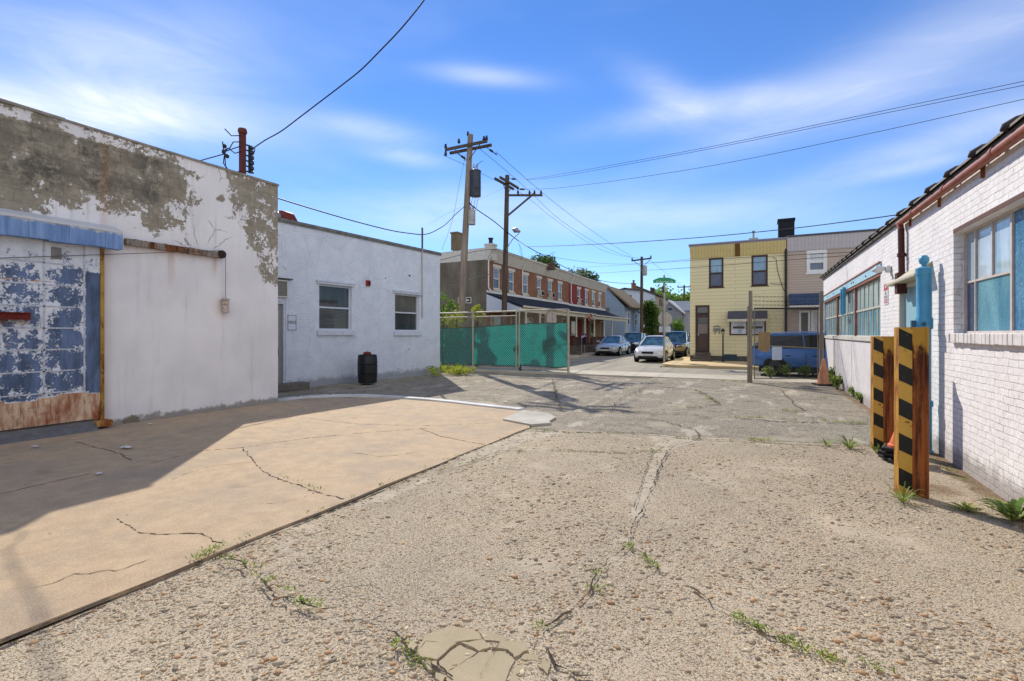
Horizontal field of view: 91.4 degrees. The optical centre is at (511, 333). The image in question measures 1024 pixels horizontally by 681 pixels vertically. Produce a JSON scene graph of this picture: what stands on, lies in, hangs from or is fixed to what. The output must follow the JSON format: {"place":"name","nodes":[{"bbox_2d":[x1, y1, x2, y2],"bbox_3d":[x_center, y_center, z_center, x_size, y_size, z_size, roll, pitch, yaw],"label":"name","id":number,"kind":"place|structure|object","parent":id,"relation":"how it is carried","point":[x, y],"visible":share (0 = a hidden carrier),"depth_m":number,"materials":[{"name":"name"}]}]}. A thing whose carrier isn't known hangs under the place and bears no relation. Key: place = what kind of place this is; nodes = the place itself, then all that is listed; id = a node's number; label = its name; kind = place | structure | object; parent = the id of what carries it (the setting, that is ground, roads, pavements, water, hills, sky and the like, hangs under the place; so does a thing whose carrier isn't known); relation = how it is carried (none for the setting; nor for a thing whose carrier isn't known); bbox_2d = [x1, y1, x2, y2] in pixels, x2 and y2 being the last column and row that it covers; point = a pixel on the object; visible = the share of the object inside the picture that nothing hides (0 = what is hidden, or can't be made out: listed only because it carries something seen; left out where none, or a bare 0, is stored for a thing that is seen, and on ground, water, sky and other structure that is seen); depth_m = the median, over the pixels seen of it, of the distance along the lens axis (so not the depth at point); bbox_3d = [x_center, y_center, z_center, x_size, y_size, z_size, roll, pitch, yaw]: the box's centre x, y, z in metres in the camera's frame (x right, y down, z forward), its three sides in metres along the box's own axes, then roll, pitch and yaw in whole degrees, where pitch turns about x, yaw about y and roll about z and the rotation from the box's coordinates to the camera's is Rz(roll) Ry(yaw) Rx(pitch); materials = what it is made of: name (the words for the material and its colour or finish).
{"place":"outdoors","nodes":[
{"label":"outdoors","id":0,"kind":"place"},
{"bbox_2d":[0,371,1023,680],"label":"yard","id":1,"kind":"structure","parent":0,"point":[390,571],"depth_m":3.54,"materials":[{"name":"concrete"}]},
{"bbox_2d":[0,98,278,444],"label":"warehouse","id":2,"kind":"structure","parent":1,"relation":"on","point":[138,281],"depth_m":8.83,"materials":[{"name":"paint"}]},
{"bbox_2d":[0,236,99,430],"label":"sliding door","id":3,"kind":"structure","parent":2,"relation":"in","point":[50,306],"depth_m":7.85,"materials":[{"name":"paint"}]},
{"bbox_2d":[201,127,253,173],"bbox_3d":[-6.524,-4.015,10.985,2.236,1.270,0.908,0,0,-32],"label":"insulator mast","id":4,"kind":"object","parent":2,"relation":"on","point":[242,132],"visible":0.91,"depth_m":11.26,"materials":[{"name":"brown metal"}]},
{"bbox_2d":[254,0,424,147],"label":"overhead wire","id":5,"kind":"object","parent":4,"relation":"attached to","point":[376,54],"visible":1,"depth_m":9.34,"materials":[{"name":"black"}]},
{"bbox_2d":[0,398,529,643],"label":"concrete slab","id":6,"kind":"structure","parent":1,"relation":"on","point":[51,532],"depth_m":5.43,"materials":[{"name":"concrete"}]},
{"bbox_2d":[1,418,495,587],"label":"slab cracks","id":7,"kind":"object","parent":6,"relation":"on","point":[224,464],"visible":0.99,"depth_m":5.46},
{"bbox_2d":[278,394,523,410],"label":"painted kerb","id":8,"kind":"structure","parent":6,"relation":"on","point":[400,397],"depth_m":12.24,"materials":[{"name":"paint"}]},
{"bbox_2d":[357,354,377,383],"bbox_3d":[-4.718,1.135,16.326,0.636,0.930,0.636,0,0,27],"label":"plastic barrel","id":9,"kind":"object","parent":1,"relation":"on","point":[367,366],"visible":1,"depth_m":16.06,"materials":[{"name":"plastic"}]},
{"bbox_2d":[0,378,885,676],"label":"yard cracks","id":10,"kind":"object","parent":1,"relation":"on","point":[436,470],"visible":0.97,"depth_m":3.38,"materials":[{"name":"concrete"}]},
{"bbox_2d":[426,362,475,375],"bbox_3d":[-2.707,1.452,20.586,2.011,0.466,3.253,0,0,-18],"label":"ground cover","id":11,"kind":"object","parent":1,"relation":"on","point":[459,369],"visible":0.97,"depth_m":19.71,"materials":[{"name":"green plant"}]},
{"bbox_2d":[403,625,549,680],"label":"broken cement patch","id":12,"kind":"object","parent":1,"relation":"on","point":[437,645],"visible":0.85,"depth_m":2.47,"materials":[{"name":"concrete"}]},
{"bbox_2d":[0,431,1023,680],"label":"pebbles","id":13,"kind":"object","parent":1,"relation":"on","point":[876,639],"visible":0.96,"depth_m":2.94,"materials":[{"name":"gravel"}]},
{"bbox_2d":[503,410,555,426],"bbox_3d":[0.404,1.587,9.404,0.937,0.045,1.477,0,0,19],"label":"concrete patch","id":14,"kind":"object","parent":1,"relation":"on","point":[531,418],"visible":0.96,"depth_m":9.23,"materials":[{"name":"concrete"}]},
{"bbox_2d":[519,309,569,371],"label":"rolling gate","id":15,"kind":"structure","parent":1,"relation":"on","point":[567,343],"depth_m":21.01,"materials":[{"name":"silver metal"}]},
{"bbox_2d":[184,376,992,672],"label":"crack grass","id":16,"kind":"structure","parent":1,"relation":"on","point":[757,625],"depth_m":3.19,"materials":[{"name":"plant"}]},
{"bbox_2d":[747,291,823,382],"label":"swing gate","id":17,"kind":"structure","parent":1,"relation":"on","point":[820,333],"depth_m":16.42,"materials":[{"name":"black metal"}]},
{"bbox_2d":[758,332,769,351],"bbox_3d":[8.231,0.263,16.331,0.410,0.657,0.030,0,0,-5],"label":"cardboard sheet","id":18,"kind":"object","parent":17,"relation":"hanging from","point":[763,339],"visible":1,"depth_m":16.34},
{"bbox_2d":[772,347,781,359],"bbox_3d":[8.670,0.643,16.365,0.334,0.435,0.006,0,0,-5],"label":"blank sign","id":19,"kind":"object","parent":17,"relation":"attached to","point":[776,353],"visible":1,"depth_m":16.36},
{"bbox_2d":[811,358,834,385],"bbox_3d":[9.677,1.183,15.534,0.500,0.825,0.500,0,0,9],"label":"traffic cone","id":20,"kind":"object","parent":1,"relation":"on","point":[823,378],"visible":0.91,"depth_m":15.44,"materials":[{"name":"plastic"}]},
{"bbox_2d":[831,434,861,447],"bbox_3d":[4.705,1.519,6.974,0.404,0.162,0.435,0,0,39],"label":"weed","id":21,"kind":"object","parent":1,"relation":"on","point":[851,444],"visible":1,"depth_m":7.00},
{"bbox_2d":[877,432,893,462],"bbox_3d":[4.869,1.325,6.255,0.458,0.528,0.458,0,0,-16],"label":"traffic cone","id":22,"kind":"object","parent":1,"relation":"on","point":[886,452],"visible":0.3,"depth_m":6.25,"materials":[{"name":"orange rubber"}]},
{"bbox_2d":[879,481,925,502],"bbox_3d":[3.704,1.518,4.759,0.371,0.163,0.385,0,0,27],"label":"weed","id":23,"kind":"object","parent":1,"relation":"on","point":[903,498],"visible":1,"depth_m":4.76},
{"bbox_2d":[910,255,933,453],"bbox_3d":[5.543,0.269,6.747,0.230,2.662,0.208,0,0,-10],"label":"blue post","id":24,"kind":"object","parent":1,"relation":"on","point":[923,275],"visible":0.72,"depth_m":6.67,"materials":[{"name":"metal"}]},
{"bbox_2d":[949,501,988,512],"bbox_3d":[4.137,1.580,4.547,0.282,0.040,0.316,0,0,7],"label":"weed","id":25,"kind":"object","parent":1,"relation":"on","point":[968,505],"visible":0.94,"depth_m":4.58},
{"bbox_2d":[973,497,1023,519],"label":"weed","id":26,"kind":"object","parent":1,"relation":"on","point":[1012,509],"visible":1,"depth_m":4.34,"materials":[{"name":"plant"}]},
{"bbox_2d":[0,0,1023,295],"label":"sky","id":27,"kind":"structure","parent":0,"point":[555,87],"materials":[{"name":"blue"}]},
{"bbox_2d":[570,352,601,358],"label":"pavement","id":28,"kind":"structure","parent":0,"point":[584,355],"depth_m":35.47,"materials":[{"name":"concrete"}]},
{"bbox_2d":[440,231,551,327],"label":"row house","id":29,"kind":"structure","parent":28,"relation":"on","point":[485,292],"depth_m":30.68,"materials":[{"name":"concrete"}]},
{"bbox_2d":[491,315,500,325],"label":"window","id":30,"kind":"structure","parent":29,"relation":"in","point":[493,320],"depth_m":30.79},
{"bbox_2d":[493,264,500,291],"bbox_3d":[-0.956,-3.441,30.992,0.190,1.642,1.049,0,0,27],"label":"window","id":31,"kind":"structure","parent":29,"relation":"in","point":[496,276],"depth_m":31.03,"materials":[{"name":"white paint"}]},
{"bbox_2d":[508,268,514,293],"bbox_3d":[-0.045,-3.441,32.815,0.190,1.642,0.932,0,0,27],"label":"window","id":32,"kind":"structure","parent":29,"relation":"in","point":[511,271],"depth_m":32.89,"materials":[{"name":"white paint"}]},
{"bbox_2d":[510,314,518,323],"bbox_3d":[0.167,-0.210,33.123,0.067,2.179,1.150,0,0,27],"label":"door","id":33,"kind":"structure","parent":29,"relation":"in","point":[511,318],"depth_m":33.09,"materials":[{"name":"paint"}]},
{"bbox_2d":[547,311,556,322],"bbox_3d":[2.598,-0.945,32.661,0.034,1.038,1.692,0,0,27],"label":"oval sign","id":34,"kind":"object","parent":29,"relation":"hanging from","point":[550,313],"visible":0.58,"depth_m":32.59,"materials":[{"name":"white"}]},
{"bbox_2d":[494,175,542,324],"bbox_3d":[0.450,-3.758,28.231,2.333,10.621,2.300,0,0,27],"label":"utility pole","id":35,"kind":"object","parent":28,"relation":"on","point":[506,183],"visible":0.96,"depth_m":28.47,"materials":[{"name":"brown wood"}]},
{"bbox_2d":[539,252,849,263],"bbox_3d":[6.295,-4.715,30.058,8.870,2.605,22.361,0,0,-19],"label":"overhead wire","id":36,"kind":"object","parent":35,"relation":"hanging from","point":[721,258],"visible":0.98,"depth_m":24.42,"materials":[{"name":"black"}]},
{"bbox_2d":[519,215,894,246],"bbox_3d":[5.085,-4.315,20.916,1.067,2.556,20.462,0,0,-30],"label":"overhead wire","id":37,"kind":"object","parent":35,"relation":"hanging from","point":[725,235],"visible":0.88,"depth_m":17.17,"materials":[{"name":"black"}]},
{"bbox_2d":[587,255,844,273],"bbox_3d":[8.528,-4.066,30.101,2.850,1.410,20.800,0,0,-27],"label":"overhead wire","id":38,"kind":"object","parent":35,"relation":"hanging from","point":[722,265],"visible":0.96,"depth_m":24.44,"materials":[{"name":"black"}]},
{"bbox_2d":[526,85,1023,179],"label":"overhead wire","id":39,"kind":"object","parent":35,"relation":"hanging from","point":[800,130],"visible":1,"depth_m":18.21,"materials":[{"name":"black"}]},
{"bbox_2d":[531,81,1023,178],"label":"overhead wire","id":40,"kind":"object","parent":35,"relation":"hanging from","point":[802,127],"visible":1,"depth_m":18.30,"materials":[{"name":"black"}]},
{"bbox_2d":[547,99,1023,188],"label":"overhead wire","id":41,"kind":"object","parent":35,"relation":"hanging from","point":[812,145],"visible":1,"depth_m":18.00,"materials":[{"name":"black"}]},
{"bbox_2d":[521,258,583,354],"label":"row house","id":42,"kind":"structure","parent":28,"relation":"on","point":[534,274],"depth_m":35.81,"materials":[{"name":"brown brick"}]},
{"bbox_2d":[523,272,528,295],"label":"window","id":43,"kind":"structure","parent":42,"relation":"in","point":[525,275],"depth_m":34.88,"materials":[{"name":"white paint"}]},
{"bbox_2d":[536,275,541,298],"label":"window","id":44,"kind":"structure","parent":42,"relation":"in","point":[540,277],"depth_m":36.97,"materials":[{"name":"glass"}]},
{"bbox_2d":[546,252,595,352],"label":"row house","id":45,"kind":"structure","parent":28,"relation":"on","point":[558,279],"depth_m":39.69,"materials":[{"name":"brown brick"}]},
{"bbox_2d":[547,278,552,299],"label":"window","id":46,"kind":"structure","parent":45,"relation":"in","point":[549,283],"depth_m":38.88,"materials":[{"name":"white paint"}]},
{"bbox_2d":[558,281,562,301],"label":"window","id":47,"kind":"structure","parent":45,"relation":"in","point":[560,283],"depth_m":40.83,"materials":[{"name":"glass"}]},
{"bbox_2d":[580,334,585,353],"bbox_3d":[5.296,0.800,37.299,0.400,1.600,0.036,0,0,0],"label":"garden banner","id":48,"kind":"object","parent":28,"relation":"on","point":[582,339],"visible":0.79,"depth_m":37.29,"materials":[{"name":"fabric"}]},
{"bbox_2d":[568,274,613,346],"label":"row house","id":49,"kind":"structure","parent":28,"relation":"on","point":[578,287],"depth_m":44.19,"materials":[{"name":"red paint"}]},
{"bbox_2d":[570,320,574,334],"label":"window","id":50,"kind":"structure","parent":49,"relation":"in","point":[572,323],"depth_m":43.31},
{"bbox_2d":[605,286,647,335],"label":"blue house","id":51,"kind":"structure","parent":28,"relation":"on","point":[620,302],"depth_m":56.10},
{"bbox_2d":[621,288,656,331],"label":"white house","id":52,"kind":"structure","parent":28,"relation":"on","point":[635,294],"depth_m":65.86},
{"bbox_2d":[631,255,651,331],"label":"utility pole","id":53,"kind":"object","parent":28,"relation":"on","point":[644,268],"visible":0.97,"depth_m":52.26,"materials":[{"name":"brown wood"}]},
{"bbox_2d":[631,280,673,325],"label":"cream house","id":54,"kind":"structure","parent":28,"relation":"on","point":[659,300],"depth_m":72.16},
{"bbox_2d":[588,280,628,342],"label":"row house","id":55,"kind":"structure","parent":0,"point":[596,295],"depth_m":49.35,"materials":[{"name":"beige brick"}]},
{"bbox_2d":[444,366,817,382],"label":"sidewalk","id":56,"kind":"structure","parent":0,"point":[635,374],"depth_m":19.48,"materials":[{"name":"concrete"}]},
{"bbox_2d":[441,306,470,327],"bbox_3d":[-2.774,0.097,23.968,1.511,3.228,1.174,0,0,-43],"label":"vine","id":57,"kind":"object","parent":56,"relation":"on","point":[454,322],"visible":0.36,"depth_m":23.92,"materials":[{"name":"green plant"}]},
{"bbox_2d":[471,304,484,366],"bbox_3d":[-1.634,0.129,23.706,0.804,3.153,0.692,0,0,27],"label":"vine","id":58,"kind":"object","parent":56,"relation":"on","point":[475,308],"visible":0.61,"depth_m":23.70,"materials":[{"name":"green plant"}]},
{"bbox_2d":[440,310,516,369],"bbox_3d":[-1.748,0.318,22.676,4.408,2.664,0.072,0,0,27],"label":"chain link fence","id":59,"kind":"object","parent":56,"relation":"on","point":[473,337],"visible":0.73,"depth_m":22.55,"materials":[{"name":"silver metal"}]},
{"bbox_2d":[440,322,566,367],"bbox_3d":[-0.687,0.490,22.195,6.717,1.939,0.090,0,0,27],"label":"privacy screen","id":60,"kind":"object","parent":59,"relation":"attached to","point":[455,343],"visible":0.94,"depth_m":21.94,"materials":[{"name":"green fabric"}]},
{"bbox_2d":[796,363,812,377],"bbox_3d":[10.544,1.377,18.015,0.521,0.652,0.562,0,0,6],"label":"weed bush","id":61,"kind":"object","parent":56,"relation":"on","point":[805,370],"visible":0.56,"depth_m":17.94,"materials":[{"name":"green plant"}]},
{"bbox_2d":[446,351,816,377],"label":"street","id":62,"kind":"structure","parent":0,"point":[615,362],"depth_m":24.73,"materials":[{"name":"asphalt"}]},
{"bbox_2d":[444,131,496,326],"bbox_3d":[-2.130,-4.267,25.237,2.712,11.854,1.022,0,0,27],"label":"utility pole","id":63,"kind":"object","parent":62,"relation":"on","point":[473,183],"visible":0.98,"depth_m":25.01,"materials":[{"name":"brown wood"}]},
{"bbox_2d":[423,206,464,234],"bbox_3d":[-3.127,-5.370,23.384,0.117,2.223,3.924,0,0,23],"label":"overhead wire","id":64,"kind":"object","parent":63,"relation":"hanging from","point":[446,223],"visible":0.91,"depth_m":23.27,"materials":[{"name":"black"}]},
{"bbox_2d":[278,198,420,234],"bbox_3d":[-5.495,-4.070,17.806,0.391,0.454,8.205,0,0,20],"label":"overhead wire","id":65,"kind":"object","parent":64,"relation":"attached to","point":[345,218],"visible":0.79,"depth_m":17.33,"materials":[{"name":"black"}]},
{"bbox_2d":[469,202,629,283],"bbox_3d":[6.160,-5.932,43.575,0.708,1.456,40.657,0,0,24],"label":"overhead wire","id":66,"kind":"object","parent":63,"relation":"hanging from","point":[532,249],"visible":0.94,"depth_m":31.59,"materials":[{"name":"black"}]},
{"bbox_2d":[595,335,630,355],"bbox_3d":[7.735,0.899,38.165,2.120,1.552,4.630,0,0,27],"label":"parked car","id":67,"kind":"object","parent":62,"relation":"on","point":[618,345],"visible":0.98,"depth_m":37.00,"materials":[{"name":"silver metal"}]},
{"bbox_2d":[624,332,646,350],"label":"parked car","id":68,"kind":"object","parent":62,"relation":"on","point":[632,338],"visible":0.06,"depth_m":43.46,"materials":[{"name":"black paint"}]},
{"bbox_2d":[634,335,674,361],"bbox_3d":[8.566,0.884,29.923,2.100,1.582,4.530,0,0,27],"label":"parked car","id":69,"kind":"object","parent":62,"relation":"on","point":[649,347],"visible":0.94,"depth_m":28.74,"materials":[{"name":"white paint"}]},
{"bbox_2d":[665,331,689,356],"bbox_3d":[11.563,0.744,35.245,2.180,1.862,4.830,0,0,27],"label":"parked car","id":70,"kind":"object","parent":62,"relation":"on","point":[680,340],"visible":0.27,"depth_m":34.37,"materials":[{"name":"blue paint"}]},
{"bbox_2d":[752,331,825,376],"bbox_3d":[11.556,0.784,19.210,4.530,1.782,2.160,0,0,27],"label":"parked car","id":71,"kind":"object","parent":62,"relation":"on","point":[784,355],"visible":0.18,"depth_m":18.85,"materials":[{"name":"blue paint"}]},
{"bbox_2d":[665,299,689,332],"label":"grey house","id":72,"kind":"structure","parent":0,"point":[680,309],"depth_m":67.44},
{"bbox_2d":[662,355,758,369],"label":"corner pavement","id":73,"kind":"structure","parent":0,"point":[685,362],"depth_m":24.23,"materials":[{"name":"concrete"}]},
{"bbox_2d":[653,275,675,361],"bbox_3d":[8.140,-0.836,26.708,1.074,4.672,0.540,0,0,-26],"label":"sign post","id":74,"kind":"object","parent":73,"relation":"on","point":[664,319],"visible":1,"depth_m":26.77,"materials":[{"name":"metal"}]},
{"bbox_2d":[721,329,724,361],"bbox_3d":[11.221,0.580,26.589,0.240,1.840,0.208,0,0,27],"label":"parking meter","id":75,"kind":"object","parent":73,"relation":"on","point":[722,331],"visible":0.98,"depth_m":26.56,"materials":[{"name":"black metal"}]},
{"bbox_2d":[688,217,794,361],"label":"yellow house","id":76,"kind":"structure","parent":73,"relation":"on","point":[719,295],"depth_m":27.07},
{"bbox_2d":[697,314,707,350],"bbox_3d":[10.598,-0.034,27.817,0.551,2.108,0.100,0,0,27],"label":"door","id":77,"kind":"structure","parent":76,"relation":"in","point":[702,319],"depth_m":27.82,"materials":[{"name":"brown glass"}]},
{"bbox_2d":[709,257,723,287],"bbox_3d":[11.235,-3.337,27.504,0.840,1.665,0.090,0,0,27],"label":"window","id":78,"kind":"structure","parent":76,"relation":"in","point":[715,272],"depth_m":27.52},
{"bbox_2d":[724,354,736,359],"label":"basement window","id":79,"kind":"structure","parent":76,"relation":"in","point":[726,356],"depth_m":27.13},
{"bbox_2d":[729,321,765,334],"bbox_3d":[12.624,-0.336,26.804,1.769,0.832,0.080,0,0,27],"label":"window","id":80,"kind":"structure","parent":76,"relation":"in","point":[735,328],"depth_m":26.92,"materials":[{"name":"white glass"}]},
{"bbox_2d":[750,255,768,286],"bbox_3d":[13.146,-3.337,26.549,0.873,1.665,0.090,0,0,27],"label":"window","id":81,"kind":"structure","parent":76,"relation":"in","point":[759,271],"depth_m":26.56,"materials":[{"name":"glass"}]},
{"bbox_2d":[786,229,875,332],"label":"tan house","id":82,"kind":"structure","parent":73,"relation":"on","point":[803,277],"depth_m":25.41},
{"bbox_2d":[801,312,807,332],"bbox_3d":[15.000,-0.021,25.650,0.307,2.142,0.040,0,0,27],"label":"door","id":83,"kind":"structure","parent":82,"relation":"in","point":[805,313],"depth_m":25.63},
{"bbox_2d":[811,310,816,330],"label":"window","id":84,"kind":"structure","parent":82,"relation":"in","point":[812,314],"depth_m":25.42,"materials":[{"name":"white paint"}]},
{"bbox_2d":[805,250,826,273],"bbox_3d":[15.459,-3.640,25.370,0.991,1.210,0.090,0,0,27],"label":"window","id":85,"kind":"structure","parent":82,"relation":"in","point":[815,265],"depth_m":25.37,"materials":[{"name":"white paint"}]},
{"label":"ground","id":86,"kind":"structure","parent":0,"visible":0},
{"bbox_2d":[278,217,441,391],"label":"office building","id":87,"kind":"structure","parent":86,"relation":"on","point":[389,316],"depth_m":16.80,"materials":[{"name":"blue paint"}]},
{"bbox_2d":[278,304,281,382],"bbox_3d":[-6.984,0.299,14.329,0.080,2.341,0.860,0,0,31],"label":"door","id":88,"kind":"structure","parent":87,"relation":"in","point":[279,305],"depth_m":14.63,"materials":[{"name":"paint"}]},
{"bbox_2d":[278,210,297,220],"bbox_3d":[-7.503,-3.612,15.620,0.800,0.624,1.844,0,0,31],"label":"roof fan","id":89,"kind":"object","parent":87,"relation":"on","point":[286,215],"visible":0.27,"depth_m":15.86},
{"bbox_2d":[287,314,296,329],"bbox_3d":[-6.543,-0.333,14.870,0.012,0.470,0.300,0,0,31],"label":"office sign","id":90,"kind":"object","parent":87,"relation":"attached to","point":[291,322],"visible":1,"depth_m":14.85,"materials":[{"name":"white"}]},
{"bbox_2d":[316,280,355,334],"bbox_3d":[-5.745,-0.814,16.261,0.235,1.720,1.532,0,0,31],"label":"window","id":91,"kind":"structure","parent":87,"relation":"in","point":[334,301],"depth_m":16.30,"materials":[{"name":"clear glass"}]},
{"bbox_2d":[393,290,422,334],"bbox_3d":[-4.021,-0.772,19.132,0.235,1.674,1.561,0,0,31],"label":"window","id":92,"kind":"structure","parent":87,"relation":"in","point":[406,306],"depth_m":19.20,"materials":[{"name":"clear glass"}]},
{"bbox_2d":[440,289,457,364],"bbox_3d":[-3.417,-0.277,25.387,1.708,4.012,1.329,0,0,-20],"label":"shrub","id":93,"kind":"object","parent":86,"relation":"on","point":[451,304],"visible":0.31,"depth_m":25.28,"materials":[{"name":"green plant"}]},
{"bbox_2d":[529,254,559,267],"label":"leafy tree","id":94,"kind":"object","parent":86,"relation":"on","point":[542,259],"visible":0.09,"depth_m":59.88,"materials":[{"name":"green plant"}]},
{"bbox_2d":[576,268,600,281],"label":"leafy tree","id":95,"kind":"object","parent":86,"relation":"on","point":[596,276],"visible":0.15,"depth_m":63.25,"materials":[{"name":"green plant"}]},
{"bbox_2d":[638,299,662,335],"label":"bushy tree","id":96,"kind":"object","parent":86,"relation":"on","point":[650,315],"visible":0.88,"depth_m":57.38,"materials":[{"name":"green plant"}]},
{"bbox_2d":[670,317,684,330],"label":"tree","id":97,"kind":"object","parent":86,"relation":"on","point":[677,326],"visible":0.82,"depth_m":59.87,"materials":[{"name":"green plant"}]},
{"bbox_2d":[778,362,791,376],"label":"weed bush","id":98,"kind":"object","parent":86,"relation":"on","point":[786,370],"visible":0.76,"depth_m":18.32,"materials":[{"name":"green plant"}]},
{"bbox_2d":[827,367,834,382],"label":"weed bush","id":99,"kind":"object","parent":86,"relation":"on","point":[831,372],"visible":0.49,"depth_m":15.92,"materials":[{"name":"green plant"}]},
{"bbox_2d":[828,374,842,388],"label":"weed bush","id":100,"kind":"object","parent":86,"relation":"on","point":[835,380],"visible":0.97,"depth_m":14.39,"materials":[{"name":"green plant"}]},
{"bbox_2d":[852,392,862,402],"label":"weed bush","id":101,"kind":"object","parent":86,"relation":"on","point":[859,396],"visible":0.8,"depth_m":11.59,"materials":[{"name":"green plant"}]},
{"bbox_2d":[870,336,893,449],"bbox_3d":[5.147,0.917,6.947,0.269,1.766,0.230,0,0,27],"label":"steel bollard","id":102,"kind":"object","parent":86,"relation":"on","point":[881,390],"visible":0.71,"depth_m":6.89,"materials":[{"name":"metal"}]},
{"bbox_2d":[894,327,928,498],"bbox_3d":[3.994,0.817,5.006,0.269,1.766,0.230,0,0,27],"label":"steel bollard","id":103,"kind":"object","parent":86,"relation":"on","point":[911,406],"visible":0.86,"depth_m":4.95,"materials":[{"name":"yellow paint"}]},
{"bbox_2d":[820,113,1023,507],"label":"brick workshop","id":104,"kind":"structure","parent":86,"relation":"on","point":[961,226],"depth_m":5.91,"materials":[{"name":"brick"}]},
{"bbox_2d":[839,287,845,315],"bbox_3d":[9.279,-0.891,14.030,0.089,0.791,0.520,0,0,27],"label":"blue bracket","id":105,"kind":"object","parent":104,"relation":"attached to","point":[842,301],"visible":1,"depth_m":13.82,"materials":[{"name":"metal"}]},
{"bbox_2d":[872,265,890,272],"bbox_3d":[6.794,-1.191,9.197,0.294,0.141,0.164,0,0,38],"label":"wall light","id":106,"kind":"object","parent":104,"relation":"attached to","point":[879,269],"visible":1,"depth_m":9.16,"materials":[{"name":"white paint"}]},
{"bbox_2d":[884,283,887,304],"bbox_3d":[7.056,-0.750,9.435,0.013,0.406,0.339,0,0,27],"label":"warning sign","id":107,"kind":"object","parent":104,"relation":"attached to","point":[885,295],"visible":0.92,"depth_m":9.45,"materials":[{"name":"metal"}]},
{"bbox_2d":[905,286,915,326],"bbox_3d":[6.280,0.411,7.692,0.045,2.317,1.625,0,0,27],"label":"door","id":108,"kind":"structure","parent":104,"relation":"in","point":[910,298],"depth_m":8.11,"materials":[{"name":"blue metal"}]},
{"bbox_2d":[946,191,1023,345],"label":"steel window","id":109,"kind":"structure","parent":104,"relation":"in","point":[993,249],"depth_m":5.28,"materials":[{"name":"blue glass"}]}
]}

